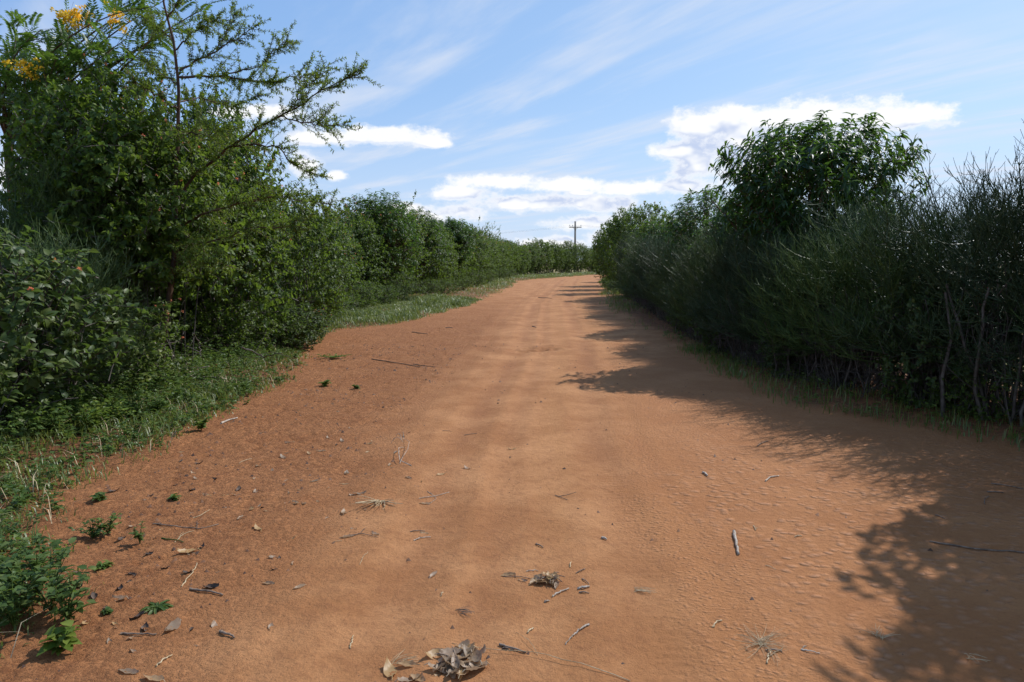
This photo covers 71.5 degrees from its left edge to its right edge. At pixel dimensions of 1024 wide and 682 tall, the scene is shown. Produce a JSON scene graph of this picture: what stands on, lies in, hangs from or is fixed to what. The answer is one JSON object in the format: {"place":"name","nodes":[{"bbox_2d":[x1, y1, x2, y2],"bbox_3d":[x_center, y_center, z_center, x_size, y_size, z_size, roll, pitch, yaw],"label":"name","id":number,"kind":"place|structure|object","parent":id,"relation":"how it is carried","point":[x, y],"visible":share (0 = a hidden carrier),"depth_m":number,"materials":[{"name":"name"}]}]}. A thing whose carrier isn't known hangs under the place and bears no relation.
{"place":"outdoors","nodes":[
{"label":"outdoors","id":0,"kind":"place"},
{"bbox_2d":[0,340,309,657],"bbox_3d":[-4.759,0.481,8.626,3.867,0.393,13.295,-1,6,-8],"label":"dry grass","id":1,"kind":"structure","parent":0,"point":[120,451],"depth_m":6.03,"materials":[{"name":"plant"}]},
{"bbox_2d":[0,328,334,665],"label":"grass","id":2,"kind":"structure","parent":0,"point":[211,392],"depth_m":6.29,"materials":[{"name":"plant"}]},
{"bbox_2d":[0,275,1023,681],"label":"dirt road","id":3,"kind":"structure","parent":0,"point":[496,513],"depth_m":4.32,"materials":[{"name":"red soil"}]},
{"bbox_2d":[36,620,81,656],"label":"seedling","id":4,"kind":"object","parent":3,"relation":"on","point":[62,637],"visible":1,"depth_m":2.95,"materials":[{"name":"green plant"}]},
{"bbox_2d":[68,517,112,537],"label":"herb","id":5,"kind":"object","parent":3,"relation":"on","point":[98,531],"visible":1,"depth_m":4.17,"materials":[{"name":"green plant"}]},
{"bbox_2d":[140,600,172,614],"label":"rosette plant","id":6,"kind":"object","parent":3,"relation":"on","point":[153,607],"visible":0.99,"depth_m":3.34,"materials":[{"name":"green plant"}]},
{"bbox_2d":[424,639,489,679],"bbox_3d":[-0.231,1.280,2.886,0.265,0.062,0.258,5,8,40],"label":"dead leaf pile","id":7,"kind":"object","parent":3,"relation":"on","point":[451,662],"visible":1,"depth_m":2.85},
{"bbox_2d":[529,570,564,588],"bbox_3d":[0.183,1.197,3.611,0.165,0.051,0.159,2,7,19],"label":"dead leaf pile","id":8,"kind":"object","parent":3,"relation":"on","point":[551,578],"visible":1,"depth_m":3.59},
{"bbox_2d":[727,623,787,665],"bbox_3d":[1.043,1.278,3.027,0.254,0.018,0.330,3,7,28],"label":"straw tangle","id":9,"kind":"object","parent":3,"relation":"on","point":[763,641],"visible":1,"depth_m":3.03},
{"bbox_2d":[662,327,1023,440],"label":"weeds","id":10,"kind":"object","parent":3,"relation":"on","point":[869,407],"visible":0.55,"depth_m":7.83,"materials":[{"name":"green plant"}]},
{"bbox_2d":[0,263,1023,669],"bbox_3d":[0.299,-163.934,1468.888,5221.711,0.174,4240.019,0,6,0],"label":"ground","id":11,"kind":"structure","parent":0,"point":[96,581],"depth_m":6.44,"materials":[{"name":"plant"}]},
{"bbox_2d":[0,542,29,579],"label":"weed clump","id":12,"kind":"object","parent":11,"relation":"on","point":[8,557],"visible":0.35,"depth_m":3.47,"materials":[{"name":"green plant"}]},
{"bbox_2d":[0,562,61,626],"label":"weed clump","id":13,"kind":"object","parent":11,"relation":"on","point":[8,608],"visible":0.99,"depth_m":3.15,"materials":[{"name":"green plant"}]},
{"bbox_2d":[9,402,53,436],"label":"weed clump","id":14,"kind":"object","parent":11,"relation":"on","point":[31,419],"visible":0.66,"depth_m":6.12,"materials":[{"name":"green plant"}]},
{"bbox_2d":[0,553,63,607],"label":"weed clump","id":15,"kind":"object","parent":11,"relation":"on","point":[22,583],"visible":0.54,"depth_m":3.30,"materials":[{"name":"green plant"}]},
{"bbox_2d":[5,538,61,591],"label":"weed clump","id":16,"kind":"object","parent":11,"relation":"on","point":[38,563],"visible":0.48,"depth_m":3.40,"materials":[{"name":"green plant"}]},
{"bbox_2d":[14,537,91,611],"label":"weed clump","id":17,"kind":"object","parent":11,"relation":"on","point":[60,554],"visible":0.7,"depth_m":3.27,"materials":[{"name":"green plant"}]},
{"bbox_2d":[38,403,68,433],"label":"weed clump","id":18,"kind":"object","parent":11,"relation":"on","point":[50,426],"visible":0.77,"depth_m":6.26,"materials":[{"name":"green plant"}]},
{"bbox_2d":[35,564,97,620],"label":"weed clump","id":19,"kind":"object","parent":11,"relation":"on","point":[66,610],"visible":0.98,"depth_m":3.19,"materials":[{"name":"green plant"}]},
{"bbox_2d":[50,395,93,427],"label":"weed clump","id":20,"kind":"object","parent":11,"relation":"on","point":[75,401],"visible":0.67,"depth_m":6.50,"materials":[{"name":"green plant"}]},
{"bbox_2d":[0,225,151,439],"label":"bush","id":21,"kind":"object","parent":11,"relation":"on","point":[17,339],"visible":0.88,"depth_m":6.33,"materials":[{"name":"green plant"}]},
{"bbox_2d":[0,207,154,409],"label":"pencil bush","id":22,"kind":"object","parent":11,"relation":"on","point":[92,262],"visible":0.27,"depth_m":7.29,"materials":[{"name":"plant"}]},
{"bbox_2d":[63,384,99,412],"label":"weed clump","id":23,"kind":"object","parent":11,"relation":"on","point":[87,394],"visible":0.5,"depth_m":7.01,"materials":[{"name":"green plant"}]},
{"bbox_2d":[0,50,182,288],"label":"lantana bush","id":24,"kind":"object","parent":11,"relation":"on","point":[27,133],"visible":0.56,"depth_m":9.03,"materials":[{"name":"green plant"}]},
{"bbox_2d":[77,404,109,428],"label":"weed clump","id":25,"kind":"object","parent":11,"relation":"on","point":[95,418],"visible":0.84,"depth_m":6.46,"materials":[{"name":"green plant"}]},
{"bbox_2d":[0,56,189,341],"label":"lantana bush","id":26,"kind":"object","parent":11,"relation":"on","point":[15,146],"visible":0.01,"depth_m":11.63,"materials":[{"name":"green plant"}]},
{"bbox_2d":[0,128,192,367],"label":"pencil bush","id":27,"kind":"object","parent":11,"relation":"on","point":[76,207],"visible":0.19,"depth_m":8.91,"materials":[{"name":"plant"}]},
{"bbox_2d":[2,52,199,348],"bbox_3d":[-5.897,-1.823,10.679,2.941,4.583,2.956,4,8,32],"label":"lantana bush","id":28,"kind":"object","parent":11,"relation":"on","point":[115,84],"visible":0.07,"depth_m":9.94,"materials":[{"name":"green plant"}]},
{"bbox_2d":[86,383,118,405],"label":"weed clump","id":29,"kind":"object","parent":11,"relation":"on","point":[104,393],"visible":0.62,"depth_m":7.31,"materials":[{"name":"green plant"}]},
{"bbox_2d":[31,286,191,396],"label":"bush","id":30,"kind":"object","parent":11,"relation":"on","point":[155,354],"visible":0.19,"depth_m":8.23,"materials":[{"name":"green plant"}]},
{"bbox_2d":[0,0,226,216],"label":"yellow flowering tree","id":31,"kind":"object","parent":11,"relation":"on","point":[10,78],"visible":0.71,"depth_m":10.44,"materials":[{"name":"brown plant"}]},
{"bbox_2d":[92,399,137,422],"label":"weed clump","id":32,"kind":"object","parent":11,"relation":"on","point":[111,411],"visible":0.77,"depth_m":6.74,"materials":[{"name":"green plant"}]},
{"bbox_2d":[121,397,146,419],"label":"weed clump","id":33,"kind":"object","parent":11,"relation":"on","point":[138,406],"visible":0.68,"depth_m":6.93,"materials":[{"name":"green plant"}]},
{"bbox_2d":[41,100,260,367],"bbox_3d":[-4.859,-1.306,9.757,2.632,3.716,2.396,-4,8,-34],"label":"lantana bush","id":34,"kind":"object","parent":11,"relation":"on","point":[192,200],"visible":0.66,"depth_m":9.25,"materials":[{"name":"green plant"}]},
{"bbox_2d":[140,393,167,413],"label":"weed clump","id":35,"kind":"object","parent":11,"relation":"on","point":[159,405],"visible":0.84,"depth_m":7.30,"materials":[{"name":"green plant"}]},
{"bbox_2d":[0,316,323,616],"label":"weeds","id":36,"kind":"object","parent":11,"relation":"on","point":[17,499],"visible":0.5,"depth_m":7.12,"materials":[{"name":"green plant"}]},
{"bbox_2d":[123,293,213,362],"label":"shrub","id":37,"kind":"object","parent":11,"relation":"on","point":[189,341],"visible":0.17,"depth_m":10.74,"materials":[{"name":"green plant"}]},
{"bbox_2d":[133,62,294,342],"bbox_3d":[-5.472,-2.289,12.642,2.980,5.037,2.943,1,7,10],"label":"lantana bush","id":38,"kind":"object","parent":11,"relation":"on","point":[237,118],"visible":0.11,"depth_m":12.40,"materials":[{"name":"green plant"}]},
{"bbox_2d":[127,129,303,349],"bbox_3d":[-5.095,-1.663,11.922,2.920,3.902,2.884,-1,7,-10],"label":"lantana bush","id":39,"kind":"object","parent":11,"relation":"on","point":[253,287],"visible":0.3,"depth_m":11.69,"materials":[{"name":"green plant"}]},
{"bbox_2d":[168,292,280,354],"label":"shrub","id":40,"kind":"object","parent":11,"relation":"on","point":[242,326],"visible":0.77,"depth_m":11.29,"materials":[{"name":"green plant"}]},
{"bbox_2d":[176,136,284,337],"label":"lantana bush","id":41,"kind":"object","parent":11,"relation":"on","point":[273,284],"visible":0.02,"depth_m":13.58,"materials":[{"name":"green plant"}]},
{"bbox_2d":[119,0,383,370],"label":"thorn tree","id":42,"kind":"object","parent":11,"relation":"on","point":[223,130],"visible":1,"depth_m":8.80,"materials":[{"name":"green plant"}]},
{"bbox_2d":[241,300,316,348],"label":"shrub","id":43,"kind":"object","parent":11,"relation":"on","point":[281,342],"visible":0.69,"depth_m":12.51,"materials":[{"name":"green plant"}]},
{"bbox_2d":[261,302,334,348],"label":"bush","id":44,"kind":"object","parent":11,"relation":"on","point":[317,320],"visible":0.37,"depth_m":13.01,"materials":[{"name":"green plant"}]},
{"bbox_2d":[251,183,359,332],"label":"lantana bush","id":45,"kind":"object","parent":11,"relation":"on","point":[335,298],"visible":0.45,"depth_m":14.82,"materials":[{"name":"green plant"}]},
{"bbox_2d":[292,202,357,305],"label":"lantana bush","id":46,"kind":"object","parent":11,"relation":"on","point":[342,240],"visible":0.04,"depth_m":22.83,"materials":[{"name":"green plant"}]},
{"bbox_2d":[301,218,367,302],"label":"lantana bush","id":47,"kind":"object","parent":11,"relation":"on","point":[354,255],"visible":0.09,"depth_m":24.47,"materials":[{"name":"green plant"}]},
{"bbox_2d":[338,277,383,307],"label":"shrub","id":48,"kind":"object","parent":11,"relation":"on","point":[361,285],"visible":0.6,"depth_m":22.47,"materials":[{"name":"green plant"}]},
{"bbox_2d":[333,207,390,296],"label":"lantana bush","id":49,"kind":"object","parent":11,"relation":"on","point":[363,237],"visible":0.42,"depth_m":25.93,"materials":[{"name":"green plant"}]},
{"bbox_2d":[319,196,415,297],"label":"lantana bush","id":50,"kind":"object","parent":11,"relation":"on","point":[394,261],"visible":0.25,"depth_m":27.55,"materials":[{"name":"green plant"}]},
{"bbox_2d":[353,283,408,303],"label":"shrub","id":51,"kind":"object","parent":11,"relation":"on","point":[382,297],"visible":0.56,"depth_m":24.37,"materials":[{"name":"green plant"}]},
{"bbox_2d":[342,188,421,294],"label":"bush","id":52,"kind":"object","parent":11,"relation":"on","point":[399,211],"visible":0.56,"depth_m":27.71,"materials":[{"name":"green plant"}]},
{"bbox_2d":[358,190,430,293],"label":"lantana bush","id":53,"kind":"object","parent":11,"relation":"on","point":[417,257],"visible":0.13,"depth_m":30.07,"materials":[{"name":"green plant"}]},
{"bbox_2d":[377,271,426,298],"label":"shrub","id":54,"kind":"object","parent":11,"relation":"on","point":[409,290],"visible":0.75,"depth_m":26.92,"materials":[{"name":"green plant"}]},
{"bbox_2d":[383,221,439,287],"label":"lantana bush","id":55,"kind":"object","parent":11,"relation":"on","point":[429,257],"visible":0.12,"depth_m":32.05,"materials":[{"name":"green plant"}]},
{"bbox_2d":[396,227,448,292],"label":"lantana bush","id":56,"kind":"object","parent":11,"relation":"on","point":[438,267],"visible":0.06,"depth_m":34.33,"materials":[{"name":"green plant"}]},
{"bbox_2d":[405,206,451,292],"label":"bush","id":57,"kind":"object","parent":11,"relation":"on","point":[435,227],"visible":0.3,"depth_m":32.98,"materials":[{"name":"green plant"}]},
{"bbox_2d":[412,277,444,295],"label":"shrub","id":58,"kind":"object","parent":11,"relation":"on","point":[428,290],"visible":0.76,"depth_m":30.36,"materials":[{"name":"green plant"}]},
{"bbox_2d":[277,271,602,334],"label":"grass","id":59,"kind":"structure","parent":11,"relation":"on","point":[409,306],"depth_m":23.30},
{"bbox_2d":[421,215,461,287],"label":"lantana bush","id":60,"kind":"object","parent":11,"relation":"on","point":[452,253],"visible":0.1,"depth_m":35.88,"materials":[{"name":"green plant"}]},
{"bbox_2d":[429,278,464,293],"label":"shrub","id":61,"kind":"object","parent":11,"relation":"on","point":[445,282],"visible":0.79,"depth_m":33.31,"materials":[{"name":"green plant"}]},
{"bbox_2d":[432,216,481,273],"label":"bush","id":62,"kind":"object","parent":11,"relation":"on","point":[466,235],"visible":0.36,"depth_m":40.02,"materials":[{"name":"green plant"}]},
{"bbox_2d":[448,271,477,289],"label":"shrub","id":63,"kind":"object","parent":11,"relation":"on","point":[463,280],"visible":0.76,"depth_m":37.30,"materials":[{"name":"green plant"}]},
{"bbox_2d":[461,269,489,285],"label":"shrub","id":64,"kind":"object","parent":11,"relation":"on","point":[478,280],"visible":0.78,"depth_m":41.69,"materials":[{"name":"green plant"}]},
{"bbox_2d":[464,217,489,275],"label":"lantana bush","id":65,"kind":"object","parent":11,"relation":"on","point":[480,245],"visible":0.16,"depth_m":47.65,"materials":[{"name":"green plant"}]},
{"bbox_2d":[511,239,530,274],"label":"lantana bush","id":66,"kind":"object","parent":11,"relation":"on","point":[523,263],"visible":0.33,"depth_m":73.30,"materials":[{"name":"green plant"}]},
{"bbox_2d":[515,240,539,273],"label":"lantana bush","id":67,"kind":"object","parent":11,"relation":"on","point":[533,253],"visible":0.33,"depth_m":77.69,"materials":[{"name":"green plant"}]},
{"bbox_2d":[526,242,545,273],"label":"lantana bush","id":68,"kind":"object","parent":11,"relation":"on","point":[540,254],"visible":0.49,"depth_m":79.64,"materials":[{"name":"green plant"}]},
{"bbox_2d":[525,237,555,273],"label":"lantana bush","id":69,"kind":"object","parent":11,"relation":"on","point":[547,249],"visible":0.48,"depth_m":81.93,"materials":[{"name":"green plant"}]},
{"bbox_2d":[542,239,567,272],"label":"lantana bush","id":70,"kind":"object","parent":11,"relation":"on","point":[556,250],"visible":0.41,"depth_m":84.93,"materials":[{"name":"green plant"}]},
{"bbox_2d":[554,245,575,272],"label":"lantana bush","id":71,"kind":"object","parent":11,"relation":"on","point":[567,253],"visible":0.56,"depth_m":87.23,"materials":[{"name":"green plant"}]},
{"bbox_2d":[560,240,582,272],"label":"lantana bush","id":72,"kind":"object","parent":11,"relation":"on","point":[575,247],"visible":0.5,"depth_m":89.24,"materials":[{"name":"green plant"}]},
{"bbox_2d":[570,243,592,271],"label":"lantana bush","id":73,"kind":"object","parent":11,"relation":"on","point":[586,262],"visible":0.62,"depth_m":91.44,"materials":[{"name":"green plant"}]},
{"bbox_2d":[590,215,627,286],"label":"leafy bush","id":74,"kind":"object","parent":11,"relation":"on","point":[598,263],"visible":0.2,"depth_m":40.40,"materials":[{"name":"green plant"}]},
{"bbox_2d":[596,202,649,289],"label":"leafy bush","id":75,"kind":"object","parent":11,"relation":"on","point":[617,228],"visible":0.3,"depth_m":35.49,"materials":[{"name":"green plant"}]},
{"bbox_2d":[614,228,664,308],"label":"pencil bush","id":76,"kind":"object","parent":11,"relation":"on","point":[628,258],"visible":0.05,"depth_m":23.10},
{"bbox_2d":[619,231,660,310],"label":"pencil bush","id":77,"kind":"object","parent":11,"relation":"on","point":[630,272],"visible":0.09,"depth_m":22.09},
{"bbox_2d":[613,231,666,305],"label":"pencil bush","id":78,"kind":"object","parent":11,"relation":"on","point":[634,300],"visible":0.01,"depth_m":24.45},
{"bbox_2d":[620,213,668,296],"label":"leafy bush","id":79,"kind":"object","parent":11,"relation":"on","point":[644,229],"visible":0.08,"depth_m":25.70,"materials":[{"name":"green plant"}]},
{"bbox_2d":[620,200,673,246],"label":"leafy bush","id":80,"kind":"object","parent":11,"relation":"on","point":[637,219],"visible":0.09,"depth_m":30.37,"materials":[{"name":"green plant"}]},
{"bbox_2d":[621,227,682,318],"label":"pencil bush","id":81,"kind":"object","parent":11,"relation":"on","point":[657,245],"visible":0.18,"depth_m":19.58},
{"bbox_2d":[625,232,678,314],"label":"pencil bush","id":82,"kind":"object","parent":11,"relation":"on","point":[634,286],"visible":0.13,"depth_m":20.87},
{"bbox_2d":[638,237,674,324],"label":"pencil bush","id":83,"kind":"object","parent":11,"relation":"on","point":[649,304],"visible":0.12,"depth_m":18.41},
{"bbox_2d":[642,236,690,326],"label":"pencil bush","id":84,"kind":"object","parent":11,"relation":"on","point":[667,273],"visible":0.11,"depth_m":17.13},
{"bbox_2d":[636,210,712,265],"bbox_3d":[5.123,-2.455,22.011,2.556,3.190,2.572,1,6,8],"label":"broadleaf tree","id":85,"kind":"object","parent":11,"relation":"on","point":[657,228],"visible":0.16,"depth_m":21.60,"materials":[{"name":"green plant"}]},
{"bbox_2d":[648,237,702,332],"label":"pencil bush","id":86,"kind":"object","parent":11,"relation":"on","point":[665,265],"visible":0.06,"depth_m":15.83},
{"bbox_2d":[649,239,712,339],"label":"pencil bush","id":87,"kind":"object","parent":11,"relation":"on","point":[678,258],"visible":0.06,"depth_m":14.65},
{"bbox_2d":[661,225,731,344],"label":"pencil bush","id":88,"kind":"object","parent":11,"relation":"on","point":[685,286],"visible":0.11,"depth_m":13.75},
{"bbox_2d":[661,184,747,278],"bbox_3d":[4.900,-1.995,17.055,2.629,3.435,2.613,1,7,10],"label":"broadleaf tree","id":89,"kind":"object","parent":11,"relation":"on","point":[688,223],"visible":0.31,"depth_m":16.74,"materials":[{"name":"green plant"}]},
{"bbox_2d":[664,226,750,350],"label":"pencil bush","id":90,"kind":"object","parent":11,"relation":"on","point":[701,246],"visible":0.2,"depth_m":12.80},
{"bbox_2d":[675,223,783,357],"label":"pencil bush","id":91,"kind":"object","parent":11,"relation":"on","point":[722,266],"visible":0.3,"depth_m":11.79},
{"bbox_2d":[685,190,805,278],"bbox_3d":[4.614,-1.477,13.784,2.429,3.108,2.414,-2,7,-16],"label":"broadleaf tree","id":92,"kind":"object","parent":11,"relation":"on","point":[720,213],"visible":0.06,"depth_m":13.73,"materials":[{"name":"green plant"}]},
{"bbox_2d":[684,224,807,367],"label":"pencil bush","id":93,"kind":"object","parent":11,"relation":"on","point":[728,296],"visible":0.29,"depth_m":10.82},
{"bbox_2d":[710,218,848,377],"bbox_3d":[3.853,-0.453,9.987,1.963,2.554,2.103,0,6,-4],"label":"pencil bush","id":94,"kind":"object","parent":11,"relation":"on","point":[760,271],"visible":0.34,"depth_m":9.87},
{"bbox_2d":[597,278,1023,450],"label":"grass","id":95,"kind":"structure","parent":11,"relation":"on","point":[711,359],"depth_m":8.51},
{"bbox_2d":[744,195,883,300],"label":"pencil bush","id":96,"kind":"object","parent":11,"relation":"on","point":[798,235],"visible":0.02,"depth_m":10.33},
{"bbox_2d":[698,110,932,285],"bbox_3d":[4.736,-1.646,11.275,3.076,4.042,2.918,-1,7,-11],"label":"broadleaf tree","id":97,"kind":"object","parent":11,"relation":"on","point":[810,163],"visible":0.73,"depth_m":10.65,"materials":[{"name":"green plant"}]},
{"bbox_2d":[734,216,915,389],"bbox_3d":[3.999,-0.412,9.104,2.111,2.470,2.258,-2,7,-14],"label":"pencil bush","id":98,"kind":"object","parent":11,"relation":"on","point":[790,289],"visible":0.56,"depth_m":8.91,"materials":[{"name":"plant"}]},
{"bbox_2d":[775,187,959,380],"bbox_3d":[4.722,-0.587,9.508,2.345,2.878,2.502,1,7,10],"label":"pencil bush","id":99,"kind":"object","parent":11,"relation":"on","point":[841,218],"visible":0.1,"depth_m":9.24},
{"bbox_2d":[774,185,983,402],"bbox_3d":[4.366,-0.385,8.222,2.237,2.746,2.388,-3,7,-25],"label":"pencil bush","id":100,"kind":"object","parent":11,"relation":"on","point":[866,295],"visible":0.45,"depth_m":8.13,"materials":[{"name":"plant"}]},
{"bbox_2d":[817,129,1023,425],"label":"pencil bush","id":101,"kind":"object","parent":11,"relation":"on","point":[982,228],"visible":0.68,"depth_m":7.06,"materials":[{"name":"plant"}]},
{"bbox_2d":[866,268,1002,408],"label":"leafy shrub","id":102,"kind":"object","parent":11,"relation":"on","point":[904,385],"visible":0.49,"depth_m":7.46,"materials":[{"name":"green plant"}]},
{"bbox_2d":[854,166,1023,398],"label":"pencil bush","id":103,"kind":"object","parent":11,"relation":"on","point":[946,223],"visible":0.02,"depth_m":7.83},
{"bbox_2d":[940,267,967,416],"bbox_3d":[4.414,0.065,7.118,0.230,1.602,0.074,-1,6,-5],"label":"dry sapling","id":104,"kind":"object","parent":11,"relation":"on","point":[942,397],"visible":0.61,"depth_m":7.12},
{"bbox_2d":[907,121,1023,419],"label":"pencil bush","id":105,"kind":"object","parent":11,"relation":"on","point":[989,304],"visible":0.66,"depth_m":6.71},
{"bbox_2d":[933,361,1023,423],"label":"shrub","id":106,"kind":"object","parent":11,"relation":"on","point":[975,407],"visible":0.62,"depth_m":6.99,"materials":[{"name":"green plant"}]},
{"bbox_2d":[966,174,1023,397],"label":"pencil bush","id":107,"kind":"object","parent":11,"relation":"on","point":[1005,291],"visible":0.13,"depth_m":7.15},
{"bbox_2d":[0,0,1023,258],"label":"sky","id":108,"kind":"structure","parent":0,"point":[518,115],"materials":[{"name":"blue"}]},
{"bbox_2d":[14,343,1021,681],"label":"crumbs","id":109,"kind":"object","parent":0,"point":[330,479],"visible":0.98,"depth_m":5.45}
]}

